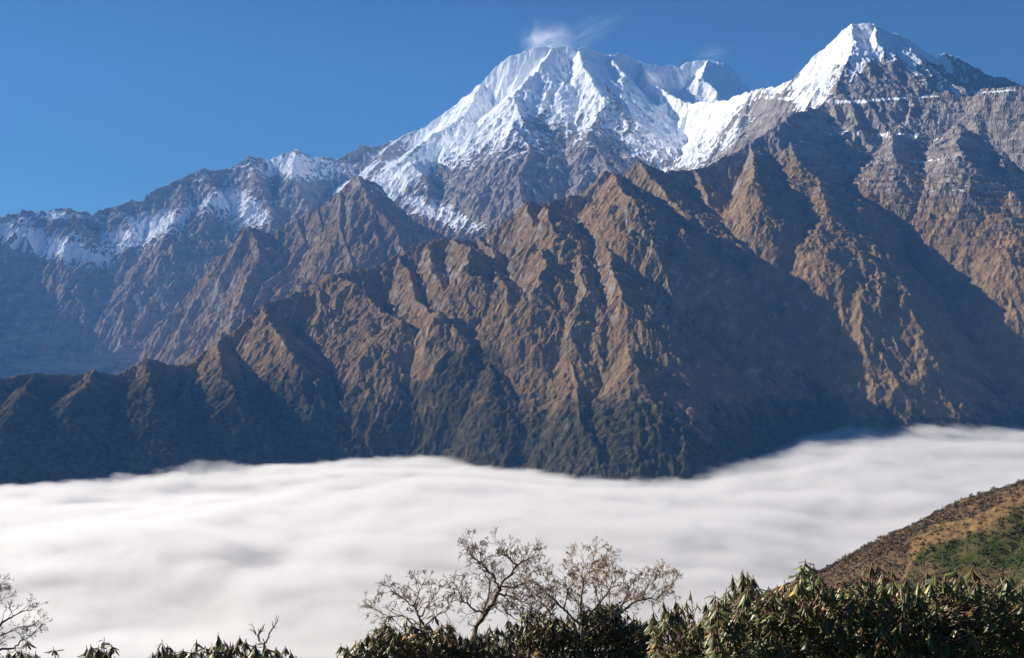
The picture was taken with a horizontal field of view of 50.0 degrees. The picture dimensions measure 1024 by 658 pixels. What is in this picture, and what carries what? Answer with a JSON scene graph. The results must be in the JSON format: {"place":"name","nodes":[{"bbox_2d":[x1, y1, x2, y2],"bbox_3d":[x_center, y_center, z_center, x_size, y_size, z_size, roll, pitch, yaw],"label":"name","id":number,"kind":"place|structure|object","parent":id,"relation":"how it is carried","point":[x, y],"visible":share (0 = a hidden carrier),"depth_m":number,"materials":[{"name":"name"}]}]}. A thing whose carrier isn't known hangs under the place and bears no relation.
{"place":"outdoors","nodes":[
{"label":"outdoors","id":0,"kind":"place"},
{"bbox_2d":[0,145,371,377],"bbox_3d":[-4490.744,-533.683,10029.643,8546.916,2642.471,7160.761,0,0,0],"label":"mountain range","id":1,"kind":"structure","parent":0,"point":[107,290],"depth_m":9360.49,"materials":[{"name":"grey stone"}]},
{"bbox_2d":[134,175,444,365],"bbox_3d":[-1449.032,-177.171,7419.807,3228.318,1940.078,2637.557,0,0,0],"label":"mountain spur","id":2,"kind":"structure","parent":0,"point":[356,222],"depth_m":7595.56,"materials":[{"name":"brown stone"}]},
{"bbox_2d":[378,159,448,227],"bbox_3d":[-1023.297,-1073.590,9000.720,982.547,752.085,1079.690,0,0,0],"label":"mountain spur","id":3,"kind":"structure","parent":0,"point":[410,189],"depth_m":9087.72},
{"bbox_2d":[0,84,1023,517],"bbox_3d":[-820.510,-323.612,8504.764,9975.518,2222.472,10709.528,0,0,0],"label":"mountain ridge","id":4,"kind":"structure","parent":0,"point":[786,296],"depth_m":4316.34,"materials":[{"name":"brown stone"}]},
{"bbox_2d":[0,451,1023,657],"bbox_3d":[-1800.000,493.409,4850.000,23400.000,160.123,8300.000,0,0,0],"label":"cloud","id":5,"kind":"structure","parent":0,"point":[309,558],"depth_m":2601.25,"materials":[{"name":"white"}]},
{"bbox_2d":[0,0,1023,216],"label":"sky","id":6,"kind":"structure","parent":0,"point":[104,104],"materials":[{"name":"blue"}]},
{"bbox_2d":[324,46,750,241],"bbox_3d":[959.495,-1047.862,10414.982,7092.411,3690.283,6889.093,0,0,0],"label":"snow peak","id":7,"kind":"structure","parent":0,"point":[506,139],"depth_m":9736.74,"materials":[{"name":"white snow"}]},
{"bbox_2d":[636,63,791,170],"bbox_3d":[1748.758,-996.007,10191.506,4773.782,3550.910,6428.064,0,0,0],"label":"mountain saddle","id":8,"kind":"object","parent":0,"point":[711,132],"visible":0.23,"depth_m":8872.16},
{"bbox_2d":[664,481,1023,657],"bbox_3d":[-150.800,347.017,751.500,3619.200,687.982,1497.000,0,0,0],"label":"hillside","id":9,"kind":"structure","parent":0,"point":[990,515],"depth_m":595.00,"materials":[{"name":"green plant"}]},
{"bbox_2d":[0,638,40,657],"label":"rhododendron bush","id":10,"kind":"object","parent":9,"relation":"on","point":[19,655],"visible":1,"depth_m":11.23,"materials":[{"name":"green plant"}]},
{"bbox_2d":[0,573,52,656],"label":"bare tree","id":11,"kind":"object","parent":9,"relation":"on","point":[26,626],"visible":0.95,"depth_m":15.07,"materials":[{"name":"brown plant"}]},
{"bbox_2d":[44,646,64,657],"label":"rhododendron bush","id":12,"kind":"object","parent":9,"relation":"on","point":[54,652],"visible":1,"depth_m":10.65,"materials":[{"name":"green plant"}]},
{"bbox_2d":[77,637,119,657],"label":"rhododendron bush","id":13,"kind":"object","parent":9,"relation":"on","point":[87,653],"visible":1,"depth_m":10.69,"materials":[{"name":"green plant"}]},
{"bbox_2d":[148,633,301,657],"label":"rhododendron bush","id":14,"kind":"object","parent":9,"relation":"on","point":[230,651],"visible":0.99,"depth_m":11.07,"materials":[{"name":"green plant"}]},
{"bbox_2d":[249,616,278,657],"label":"bare twig","id":15,"kind":"object","parent":9,"relation":"on","point":[258,637],"visible":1,"depth_m":10.58,"materials":[{"name":"brown plant"}]},
{"bbox_2d":[336,639,373,657],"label":"rhododendron bush","id":16,"kind":"object","parent":9,"relation":"on","point":[358,649],"visible":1,"depth_m":11.98,"materials":[{"name":"green plant"}]},
{"bbox_2d":[357,569,470,646],"bbox_3d":[-1.185,5.181,13.223,1.364,4.664,0.660,0,0,0],"label":"bare shrub","id":17,"kind":"object","parent":9,"relation":"on","point":[428,606],"visible":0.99,"depth_m":13.24,"materials":[{"name":"brown plant"}]},
{"bbox_2d":[363,613,517,657],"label":"rhododendron bush","id":18,"kind":"object","parent":9,"relation":"on","point":[388,642],"visible":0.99,"depth_m":12.72,"materials":[{"name":"green plant"}]},
{"bbox_2d":[446,526,553,641],"bbox_3d":[-0.144,5.150,14.050,1.424,5.332,0.934,0,0,0],"label":"bare tree","id":19,"kind":"object","parent":9,"relation":"on","point":[484,612],"visible":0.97,"depth_m":14.02,"materials":[{"name":"brown plant"}]},
{"bbox_2d":[482,575,561,656],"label":"bare shrub","id":20,"kind":"object","parent":9,"relation":"on","point":[553,604],"visible":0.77,"depth_m":14.02,"materials":[{"name":"brown plant"}]},
{"bbox_2d":[504,602,654,657],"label":"rhododendron bush","id":21,"kind":"object","parent":9,"relation":"on","point":[613,637],"visible":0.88,"depth_m":13.76,"materials":[{"name":"green plant"}]},
{"bbox_2d":[505,536,683,657],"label":"bare shrub","id":22,"kind":"object","parent":9,"relation":"on","point":[599,566],"visible":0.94,"depth_m":13.76,"materials":[{"name":"brown plant"}]},
{"bbox_2d":[644,591,730,657],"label":"rhododendron bush","id":23,"kind":"object","parent":9,"relation":"on","point":[672,625],"visible":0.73,"depth_m":10.71,"materials":[{"name":"green plant"}]},
{"bbox_2d":[700,559,879,657],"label":"rhododendron bush","id":24,"kind":"object","parent":9,"relation":"on","point":[827,612],"visible":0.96,"depth_m":8.62,"materials":[{"name":"green plant"}]},
{"bbox_2d":[786,479,1023,642],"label":"scrub","id":25,"kind":"object","parent":9,"relation":"on","point":[881,544],"visible":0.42,"depth_m":618.99,"materials":[{"name":"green plant"}]},
{"bbox_2d":[845,561,1023,657],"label":"rhododendron bush","id":26,"kind":"object","parent":9,"relation":"on","point":[943,613],"visible":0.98,"depth_m":8.39,"materials":[{"name":"green plant"}]},
{"bbox_2d":[721,23,1023,173],"bbox_3d":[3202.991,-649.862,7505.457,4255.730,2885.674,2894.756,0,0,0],"label":"snow peak","id":27,"kind":"structure","parent":0,"point":[862,79],"depth_m":6932.77,"materials":[{"name":"white snow"}]}
]}

